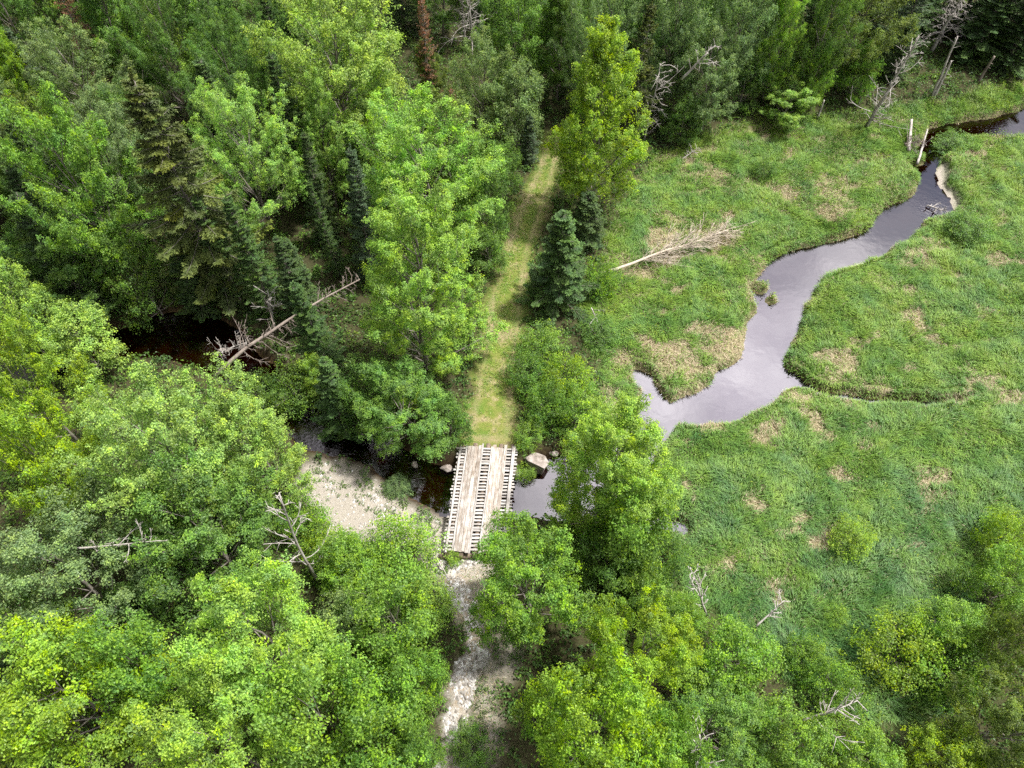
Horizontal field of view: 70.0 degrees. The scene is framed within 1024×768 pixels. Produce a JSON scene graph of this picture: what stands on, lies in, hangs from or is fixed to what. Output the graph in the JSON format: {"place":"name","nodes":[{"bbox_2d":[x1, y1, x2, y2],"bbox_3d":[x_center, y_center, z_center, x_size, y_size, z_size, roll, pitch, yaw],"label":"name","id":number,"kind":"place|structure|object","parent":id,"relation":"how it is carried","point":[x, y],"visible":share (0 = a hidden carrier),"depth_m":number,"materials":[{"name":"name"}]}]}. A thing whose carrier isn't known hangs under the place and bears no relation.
{"place":"outdoors","nodes":[
{"label":"outdoors","id":0,"kind":"place"},
{"bbox_2d":[431,548,490,767],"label":"path","id":1,"kind":"structure","parent":0,"point":[453,704],"depth_m":41.97,"materials":[{"name":"grey gravel"}]},
{"bbox_2d":[0,0,1023,767],"bbox_3d":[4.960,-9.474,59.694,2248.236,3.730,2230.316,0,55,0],"label":"ground","id":2,"kind":"structure","parent":0,"point":[290,226],"depth_m":53.88,"materials":[{"name":"green plant"}]},
{"bbox_2d":[0,256,85,374],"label":"broadleaf tree","id":3,"kind":"object","parent":2,"relation":"on","point":[35,309],"visible":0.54,"depth_m":49.63,"materials":[{"name":"green plant"}]},
{"bbox_2d":[0,301,112,460],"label":"broadleaf tree","id":4,"kind":"object","parent":2,"relation":"on","point":[21,359],"visible":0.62,"depth_m":42.49,"materials":[{"name":"green plant"}]},
{"bbox_2d":[0,391,114,539],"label":"broadleaf tree","id":5,"kind":"object","parent":2,"relation":"on","point":[18,428],"visible":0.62,"depth_m":39.44,"materials":[{"name":"green plant"}]},
{"bbox_2d":[8,189,111,319],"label":"spruce tree","id":6,"kind":"object","parent":2,"relation":"on","point":[25,223],"visible":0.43,"depth_m":52.08,"materials":[{"name":"green plant"}]},
{"bbox_2d":[6,204,129,319],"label":"broadleaf tree","id":7,"kind":"object","parent":2,"relation":"on","point":[58,276],"visible":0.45,"depth_m":52.15,"materials":[{"name":"green plant"}]},
{"bbox_2d":[12,14,143,151],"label":"broadleaf tree","id":8,"kind":"object","parent":2,"relation":"on","point":[53,55],"visible":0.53,"depth_m":59.52,"materials":[{"name":"green plant"}]},
{"bbox_2d":[0,469,162,673],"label":"broadleaf tree","id":9,"kind":"object","parent":2,"relation":"on","point":[24,549],"visible":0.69,"depth_m":37.08,"materials":[{"name":"green plant"}]},
{"bbox_2d":[0,77,166,285],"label":"broadleaf tree","id":10,"kind":"object","parent":2,"relation":"on","point":[80,157],"visible":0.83,"depth_m":49.24,"materials":[{"name":"green plant"}]},
{"bbox_2d":[37,298,134,393],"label":"broadleaf tree","id":11,"kind":"object","parent":2,"relation":"on","point":[58,346],"visible":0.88,"depth_m":50.72,"materials":[{"name":"green plant"}]},
{"bbox_2d":[0,597,199,767],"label":"broadleaf tree","id":12,"kind":"object","parent":2,"relation":"on","point":[22,735],"visible":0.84,"depth_m":33.12,"materials":[{"name":"green plant"}]},
{"bbox_2d":[34,84,181,243],"bbox_3d":[-30.152,-15.802,56.124,7.702,13.817,9.843,13,54,9],"label":"broadleaf tree","id":13,"kind":"object","parent":2,"relation":"on","point":[112,153],"visible":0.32,"depth_m":53.32,"materials":[{"name":"green plant"}]},
{"bbox_2d":[74,0,166,88],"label":"broadleaf tree","id":14,"kind":"object","parent":2,"relation":"on","point":[91,11],"visible":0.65,"depth_m":64.80,"materials":[{"name":"green plant"}]},
{"bbox_2d":[58,607,206,735],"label":"broadleaf tree","id":15,"kind":"object","parent":2,"relation":"on","point":[97,645],"visible":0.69,"depth_m":33.40,"materials":[{"name":"green plant"}]},
{"bbox_2d":[80,208,185,334],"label":"broadleaf tree","id":16,"kind":"object","parent":2,"relation":"on","point":[132,259],"visible":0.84,"depth_m":53.99,"materials":[{"name":"green plant"}]},
{"bbox_2d":[50,352,268,554],"bbox_3d":[-19.164,3.987,41.562,12.171,14.556,9.873,-36,61,-21],"label":"broadleaf tree","id":17,"kind":"object","parent":2,"relation":"on","point":[144,405],"visible":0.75,"depth_m":38.76,"materials":[{"name":"green plant"}]},
{"bbox_2d":[114,0,227,126],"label":"broadleaf tree","id":18,"kind":"object","parent":2,"relation":"on","point":[145,60],"visible":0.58,"depth_m":62.90,"materials":[{"name":"green plant"}]},
{"bbox_2d":[164,242,220,322],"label":"spruce tree","id":19,"kind":"object","parent":2,"relation":"on","point":[176,268],"visible":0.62,"depth_m":55.46,"materials":[{"name":"green plant"}]},
{"bbox_2d":[119,67,273,316],"bbox_3d":[-22.421,-13.065,50.564,10.547,19.210,9.085,-30,61,-20],"label":"olive conifer","id":20,"kind":"object","parent":2,"relation":"on","point":[161,162],"visible":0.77,"depth_m":49.63,"materials":[{"name":"green plant"}]},
{"bbox_2d":[125,446,285,633],"bbox_3d":[-16.842,8.695,39.973,7.826,11.800,8.996,2,55,2],"label":"broadleaf tree","id":21,"kind":"object","parent":2,"relation":"on","point":[205,489],"visible":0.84,"depth_m":38.66,"materials":[{"name":"green plant"}]},
{"bbox_2d":[124,626,321,767],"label":"broadleaf tree","id":22,"kind":"object","parent":2,"relation":"on","point":[175,745],"visible":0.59,"depth_m":28.93,"materials":[{"name":"green plant"}]},
{"bbox_2d":[173,5,274,152],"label":"broadleaf tree","id":23,"kind":"object","parent":2,"relation":"on","point":[227,79],"visible":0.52,"depth_m":59.20,"materials":[{"name":"green plant"}]},
{"bbox_2d":[191,193,257,310],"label":"spruce tree","id":24,"kind":"object","parent":2,"relation":"on","point":[218,243],"visible":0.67,"depth_m":52.87,"materials":[{"name":"green plant"}]},
{"bbox_2d":[181,71,322,233],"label":"broadleaf tree","id":25,"kind":"object","parent":2,"relation":"on","point":[292,177],"visible":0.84,"depth_m":55.35,"materials":[{"name":"green plant"}]},
{"bbox_2d":[221,192,291,327],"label":"spruce tree","id":26,"kind":"object","parent":2,"relation":"on","point":[246,246],"visible":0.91,"depth_m":52.83,"materials":[{"name":"green plant"}]},
{"bbox_2d":[196,389,320,508],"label":"broadleaf tree","id":27,"kind":"object","parent":2,"relation":"on","point":[271,436],"visible":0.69,"depth_m":42.51,"materials":[{"name":"green plant"}]},
{"bbox_2d":[166,545,352,756],"bbox_3d":[-12.591,13.133,35.603,8.197,13.698,8.404,38,63,23],"label":"broadleaf tree","id":28,"kind":"object","parent":2,"relation":"on","point":[225,618],"visible":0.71,"depth_m":33.41,"materials":[{"name":"green plant"}]},
{"bbox_2d":[263,357,320,420],"bbox_3d":[-15.347,0.424,52.096,4.905,5.209,4.570,-29,57,-20],"label":"leafy shrub","id":29,"kind":"object","parent":2,"relation":"on","point":[289,386],"visible":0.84,"depth_m":51.37,"materials":[{"name":"green plant"}]},
{"bbox_2d":[265,47,334,198],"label":"spruce tree","id":30,"kind":"object","parent":2,"relation":"on","point":[274,72],"visible":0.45,"depth_m":57.17,"materials":[{"name":"green plant"}]},
{"bbox_2d":[267,489,337,552],"bbox_3d":[-12.973,8.503,45.288,4.046,4.465,4.343,-3,55,-3],"label":"leafy shrub","id":31,"kind":"object","parent":2,"relation":"on","point":[311,511],"visible":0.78,"depth_m":44.86,"materials":[{"name":"green plant"}]},
{"bbox_2d":[288,280,350,381],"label":"spruce tree","id":32,"kind":"object","parent":2,"relation":"on","point":[312,329],"visible":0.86,"depth_m":49.81,"materials":[{"name":"green plant"}]},
{"bbox_2d":[233,630,406,767],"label":"broadleaf tree","id":33,"kind":"object","parent":2,"relation":"on","point":[292,744],"visible":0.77,"depth_m":31.12,"materials":[{"name":"green plant"}]},
{"bbox_2d":[300,128,342,245],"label":"spruce tree","id":34,"kind":"object","parent":2,"relation":"on","point":[309,158],"visible":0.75,"depth_m":57.28,"materials":[{"name":"green plant"}]},
{"bbox_2d":[297,66,352,207],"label":"broadleaf tree","id":35,"kind":"object","parent":2,"relation":"on","point":[315,95],"visible":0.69,"depth_m":57.61,"materials":[{"name":"green plant"}]},
{"bbox_2d":[240,0,413,173],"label":"broadleaf tree","id":36,"kind":"object","parent":2,"relation":"on","point":[367,51],"visible":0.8,"depth_m":57.34,"materials":[{"name":"green plant"}]},
{"bbox_2d":[310,356,363,443],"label":"spruce tree","id":37,"kind":"object","parent":2,"relation":"on","point":[328,377],"visible":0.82,"depth_m":48.96,"materials":[{"name":"green plant"}]},
{"bbox_2d":[308,524,388,613],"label":"broadleaf tree","id":38,"kind":"object","parent":2,"relation":"on","point":[328,574],"visible":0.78,"depth_m":41.46,"materials":[{"name":"green plant"}]},
{"bbox_2d":[314,585,402,666],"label":"broadleaf tree","id":39,"kind":"object","parent":2,"relation":"on","point":[326,613],"visible":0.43,"depth_m":38.11,"materials":[{"name":"green plant"}]},
{"bbox_2d":[345,143,390,282],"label":"spruce tree","id":40,"kind":"object","parent":2,"relation":"on","point":[354,211],"visible":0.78,"depth_m":53.21,"materials":[{"name":"green plant"}]},
{"bbox_2d":[310,650,436,767],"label":"broadleaf tree","id":41,"kind":"object","parent":2,"relation":"on","point":[400,715],"visible":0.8,"depth_m":33.36,"materials":[{"name":"green plant"}]},
{"bbox_2d":[332,349,418,435],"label":"broadleaf tree","id":42,"kind":"object","parent":2,"relation":"on","point":[348,390],"visible":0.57,"depth_m":47.98,"materials":[{"name":"green plant"}]},
{"bbox_2d":[341,546,446,688],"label":"broadleaf tree","id":43,"kind":"object","parent":2,"relation":"on","point":[413,630],"visible":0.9,"depth_m":37.23,"materials":[{"name":"green plant"}]},
{"bbox_2d":[351,353,456,462],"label":"broadleaf tree","id":44,"kind":"object","parent":2,"relation":"on","point":[404,388],"visible":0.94,"depth_m":46.56,"materials":[{"name":"green plant"}]},
{"bbox_2d":[361,510,456,584],"bbox_3d":[-6.397,9.716,43.785,5.880,5.032,4.973,-5,57,-3],"label":"leafy shrub","id":45,"kind":"object","parent":2,"relation":"on","point":[398,527],"visible":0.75,"depth_m":43.55,"materials":[{"name":"green plant"}]},
{"bbox_2d":[386,709,448,767],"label":"broadleaf tree","id":46,"kind":"object","parent":2,"relation":"on","point":[437,755],"visible":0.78,"depth_m":35.09,"materials":[{"name":"green plant"}]},
{"bbox_2d":[383,638,455,728],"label":"broadleaf tree","id":47,"kind":"object","parent":2,"relation":"on","point":[433,672],"visible":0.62,"depth_m":36.84,"materials":[{"name":"green plant"}]},
{"bbox_2d":[334,81,508,259],"bbox_3d":[-6.728,-15.016,55.460,13.028,14.334,12.298,0,55,0],"label":"broadleaf tree","id":48,"kind":"object","parent":2,"relation":"on","point":[461,188],"visible":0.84,"depth_m":53.15,"materials":[{"name":"green plant"}]},
{"bbox_2d":[358,162,510,412],"bbox_3d":[-5.160,-5.840,46.657,11.189,17.686,9.648,-12,54,-11],"label":"broadleaf tree","id":49,"kind":"object","parent":2,"relation":"on","point":[417,229],"visible":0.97,"depth_m":45.58,"materials":[{"name":"green plant"}]},
{"bbox_2d":[398,86,485,186],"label":"broadleaf tree","id":50,"kind":"object","parent":2,"relation":"on","point":[458,102],"visible":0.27,"depth_m":60.15,"materials":[{"name":"green plant"}]},
{"bbox_2d":[427,390,479,450],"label":"broadleaf tree","id":51,"kind":"object","parent":2,"relation":"on","point":[442,406],"visible":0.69,"depth_m":48.27,"materials":[{"name":"green plant"}]},
{"bbox_2d":[443,715,494,767],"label":"leafy shrub","id":52,"kind":"object","parent":2,"relation":"on","point":[479,755],"visible":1,"depth_m":38.73,"materials":[{"name":"green plant"}]},
{"bbox_2d":[439,443,517,558],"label":"timber bridge","id":53,"kind":"structure","parent":2,"relation":"on","point":[466,518],"depth_m":47.91,"materials":[{"name":"brown wood"}]},
{"bbox_2d":[445,22,525,138],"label":"broadleaf tree","id":54,"kind":"object","parent":2,"relation":"on","point":[467,81],"visible":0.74,"depth_m":62.97,"materials":[{"name":"green plant"}]},
{"bbox_2d":[458,152,517,249],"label":"broadleaf tree","id":55,"kind":"object","parent":2,"relation":"on","point":[500,221],"visible":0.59,"depth_m":56.94,"materials":[{"name":"green plant"}]},
{"bbox_2d":[459,132,562,446],"bbox_3d":[0.500,-9.842,60.141,4.871,0.437,35.401,7,55,5],"label":"trail","id":56,"kind":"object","parent":2,"relation":"on","point":[485,435],"visible":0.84,"depth_m":56.94,"materials":[{"name":"green plant"}]},
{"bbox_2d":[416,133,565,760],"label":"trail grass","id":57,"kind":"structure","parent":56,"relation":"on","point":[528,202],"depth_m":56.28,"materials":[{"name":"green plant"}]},
{"bbox_2d":[0,0,1023,767],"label":"forest undergrowth","id":58,"kind":"object","parent":2,"relation":"on","point":[442,384],"visible":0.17,"depth_m":56.18,"materials":[{"name":"green plant"}]},
{"bbox_2d":[472,0,554,97],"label":"broadleaf tree","id":59,"kind":"object","parent":2,"relation":"on","point":[530,15],"visible":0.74,"depth_m":65.92,"materials":[{"name":"green plant"}]},
{"bbox_2d":[481,51,548,153],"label":"broadleaf tree","id":60,"kind":"object","parent":2,"relation":"on","point":[522,107],"visible":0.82,"depth_m":64.31,"materials":[{"name":"green plant"}]},
{"bbox_2d":[463,506,601,650],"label":"broadleaf tree","id":61,"kind":"object","parent":2,"relation":"on","point":[521,624],"visible":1,"depth_m":36.98,"materials":[{"name":"green plant"}]},
{"bbox_2d":[515,374,578,439],"bbox_3d":[2.794,1.130,50.334,4.054,4.313,4.794,21,58,15],"label":"leafy shrub","id":62,"kind":"object","parent":2,"relation":"on","point":[536,400],"visible":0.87,"depth_m":49.88,"materials":[{"name":"green plant"}]},
{"bbox_2d":[515,209,602,328],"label":"spruce tree","id":63,"kind":"object","parent":2,"relation":"on","point":[559,257],"visible":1,"depth_m":54.50,"materials":[{"name":"green plant"}]},
{"bbox_2d":[532,0,590,100],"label":"broadleaf tree","id":64,"kind":"object","parent":2,"relation":"on","point":[559,7],"visible":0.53,"depth_m":67.11,"materials":[{"name":"green plant"}]},
{"bbox_2d":[571,190,606,256],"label":"spruce tree","id":65,"kind":"object","parent":2,"relation":"on","point":[589,226],"visible":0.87,"depth_m":59.02,"materials":[{"name":"green plant"}]},
{"bbox_2d":[509,635,684,767],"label":"broadleaf tree","id":66,"kind":"object","parent":2,"relation":"on","point":[614,699],"visible":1,"depth_m":30.65,"materials":[{"name":"green plant"}]},
{"bbox_2d":[544,13,654,212],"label":"broadleaf tree","id":67,"kind":"object","parent":2,"relation":"on","point":[604,40],"visible":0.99,"depth_m":55.20,"materials":[{"name":"green plant"}]},
{"bbox_2d":[546,0,663,113],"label":"broadleaf tree","id":68,"kind":"object","parent":2,"relation":"on","point":[578,28],"visible":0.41,"depth_m":62.85,"materials":[{"name":"green plant"}]},
{"bbox_2d":[566,519,652,596],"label":"broadleaf tree","id":69,"kind":"object","parent":2,"relation":"on","point":[612,581],"visible":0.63,"depth_m":42.16,"materials":[{"name":"green plant"}]},
{"bbox_2d":[540,390,687,590],"bbox_3d":[6.845,5.123,42.337,9.297,14.565,10.782,17,58,11],"label":"broadleaf tree","id":70,"kind":"object","parent":2,"relation":"on","point":[628,439],"visible":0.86,"depth_m":39.81,"materials":[{"name":"green plant"}]},
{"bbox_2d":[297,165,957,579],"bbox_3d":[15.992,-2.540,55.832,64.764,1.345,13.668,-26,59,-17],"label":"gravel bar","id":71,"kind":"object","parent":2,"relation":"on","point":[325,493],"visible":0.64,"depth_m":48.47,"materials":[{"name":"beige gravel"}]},
{"bbox_2d":[306,461,524,743],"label":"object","id":72,"kind":"object","parent":71,"relation":"on","point":[434,533],"visible":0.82,"depth_m":47.81,"materials":[{"name":"green plant"}]},
{"bbox_2d":[583,462,683,598],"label":"broadleaf tree","id":73,"kind":"object","parent":2,"relation":"on","point":[623,529],"visible":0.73,"depth_m":39.85,"materials":[{"name":"green plant"}]},
{"bbox_2d":[607,1,659,143],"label":"olive conifer","id":74,"kind":"object","parent":2,"relation":"on","point":[643,75],"visible":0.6,"depth_m":63.55,"materials":[{"name":"green plant"}]},
{"bbox_2d":[573,577,710,739],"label":"broadleaf tree","id":75,"kind":"object","parent":2,"relation":"on","point":[681,654],"visible":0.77,"depth_m":34.87,"materials":[{"name":"green plant"}]},
{"bbox_2d":[578,0,709,90],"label":"broadleaf tree","id":76,"kind":"object","parent":2,"relation":"on","point":[659,42],"visible":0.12,"depth_m":65.29,"materials":[{"name":"green plant"}]},
{"bbox_2d":[614,695,719,767],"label":"broadleaf tree","id":77,"kind":"object","parent":2,"relation":"on","point":[680,725],"visible":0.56,"depth_m":32.88,"materials":[{"name":"green plant"}]},
{"bbox_2d":[636,0,713,108],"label":"broadleaf tree","id":78,"kind":"object","parent":2,"relation":"on","point":[688,36],"visible":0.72,"depth_m":64.49,"materials":[{"name":"green plant"}]},
{"bbox_2d":[674,15,742,129],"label":"broadleaf tree","id":79,"kind":"object","parent":2,"relation":"on","point":[717,33],"visible":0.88,"depth_m":64.62,"materials":[{"name":"green plant"}]},
{"bbox_2d":[651,671,783,767],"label":"broadleaf tree","id":80,"kind":"object","parent":2,"relation":"on","point":[735,742],"visible":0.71,"depth_m":35.92,"materials":[{"name":"green plant"}]},
{"bbox_2d":[667,613,790,705],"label":"broadleaf tree","id":81,"kind":"object","parent":2,"relation":"on","point":[739,636],"visible":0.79,"depth_m":38.22,"materials":[{"name":"green plant"}]},
{"bbox_2d":[694,0,780,90],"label":"broadleaf tree","id":82,"kind":"object","parent":2,"relation":"on","point":[750,26],"visible":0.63,"depth_m":64.76,"materials":[{"name":"green plant"}]},
{"bbox_2d":[755,0,810,100],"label":"broadleaf tree","id":83,"kind":"object","parent":2,"relation":"on","point":[789,18],"visible":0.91,"depth_m":66.47,"materials":[{"name":"green plant"}]},
{"bbox_2d":[757,74,821,128],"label":"broadleaf tree","id":84,"kind":"object","parent":2,"relation":"on","point":[778,100],"visible":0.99,"depth_m":68.89,"materials":[{"name":"green plant"}]},
{"bbox_2d":[745,685,842,767],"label":"broadleaf tree","id":85,"kind":"object","parent":2,"relation":"on","point":[786,754],"visible":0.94,"depth_m":36.46,"materials":[{"name":"green plant"}]},
{"bbox_2d":[778,0,864,100],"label":"broadleaf tree","id":86,"kind":"object","parent":2,"relation":"on","point":[825,29],"visible":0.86,"depth_m":66.22,"materials":[{"name":"green plant"}]},
{"bbox_2d":[794,654,876,722],"bbox_3d":[17.844,16.689,39.820,4.314,3.738,3.648,15,57,10],"label":"leafy shrub","id":87,"kind":"object","parent":2,"relation":"on","point":[844,678],"visible":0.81,"depth_m":39.80,"materials":[{"name":"green plant"}]},
{"bbox_2d":[825,512,879,565],"bbox_3d":[21.038,9.601,45.442,3.168,2.876,3.747,31,61,20],"label":"leafy shrub","id":88,"kind":"object","parent":2,"relation":"on","point":[861,536],"visible":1,"depth_m":45.33,"materials":[{"name":"green plant"}]},
{"bbox_2d":[795,0,923,80],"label":"broadleaf tree","id":89,"kind":"object","parent":2,"relation":"on","point":[881,41],"visible":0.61,"depth_m":68.06,"materials":[{"name":"green plant"}]},
{"bbox_2d":[811,702,907,767],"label":"broadleaf tree","id":90,"kind":"object","parent":2,"relation":"on","point":[873,741],"visible":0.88,"depth_m":36.54,"materials":[{"name":"green plant"}]},
{"bbox_2d":[837,602,945,702],"bbox_3d":[21.718,14.604,41.413,5.353,4.431,5.970,26,61,18],"label":"leafy shrub","id":91,"kind":"object","parent":2,"relation":"on","point":[881,634],"visible":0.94,"depth_m":40.86,"materials":[{"name":"green plant"}]},
{"bbox_2d":[882,618,997,718],"bbox_3d":[24.214,15.380,40.538,5.544,5.280,5.572,-14,57,-10],"label":"leafy shrub","id":92,"kind":"object","parent":2,"relation":"on","point":[937,673],"visible":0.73,"depth_m":40.06,"materials":[{"name":"green plant"}]},
{"bbox_2d":[889,712,990,767],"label":"broadleaf tree","id":93,"kind":"object","parent":2,"relation":"on","point":[934,737],"visible":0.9,"depth_m":36.32,"materials":[{"name":"green plant"}]},
{"bbox_2d":[902,593,993,664],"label":"broadleaf tree","id":94,"kind":"object","parent":2,"relation":"on","point":[950,612],"visible":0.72,"depth_m":40.73,"materials":[{"name":"green plant"}]},
{"bbox_2d":[938,658,1023,767],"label":"broadleaf tree","id":95,"kind":"object","parent":2,"relation":"on","point":[1013,713],"visible":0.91,"depth_m":36.51,"materials":[{"name":"green plant"}]},
{"bbox_2d":[941,540,1023,630],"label":"broadleaf tree","id":96,"kind":"object","parent":2,"relation":"on","point":[993,579],"visible":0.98,"depth_m":42.11,"materials":[{"name":"green plant"}]},
{"bbox_2d":[943,0,1022,64],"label":"spruce tree","id":97,"kind":"object","parent":2,"relation":"on","point":[986,23],"visible":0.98,"depth_m":73.41,"materials":[{"name":"green plant"}]},
{"bbox_2d":[957,602,1023,694],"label":"broadleaf tree","id":98,"kind":"object","parent":2,"relation":"on","point":[1012,626],"visible":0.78,"depth_m":39.00,"materials":[{"name":"green plant"}]},
{"bbox_2d":[962,503,1023,571],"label":"leafy shrub","id":99,"kind":"object","parent":2,"relation":"on","point":[1009,525],"visible":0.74,"depth_m":44.69,"materials":[{"name":"green plant"}]},
{"bbox_2d":[978,4,1023,77],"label":"spruce tree","id":100,"kind":"object","parent":2,"relation":"on","point":[1007,44],"visible":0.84,"depth_m":73.15,"materials":[{"name":"green plant"}]},
{"bbox_2d":[0,108,1023,534],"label":"creek water","id":101,"kind":"structure","parent":0,"point":[758,374],"depth_m":55.90,"materials":[{"name":"grey liquid"}]},
{"bbox_2d":[575,80,1023,726],"bbox_3d":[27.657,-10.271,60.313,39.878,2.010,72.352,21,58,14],"label":"marsh grass","id":102,"kind":"structure","parent":0,"point":[981,278],"depth_m":54.52,"materials":[{"name":"green plant"}]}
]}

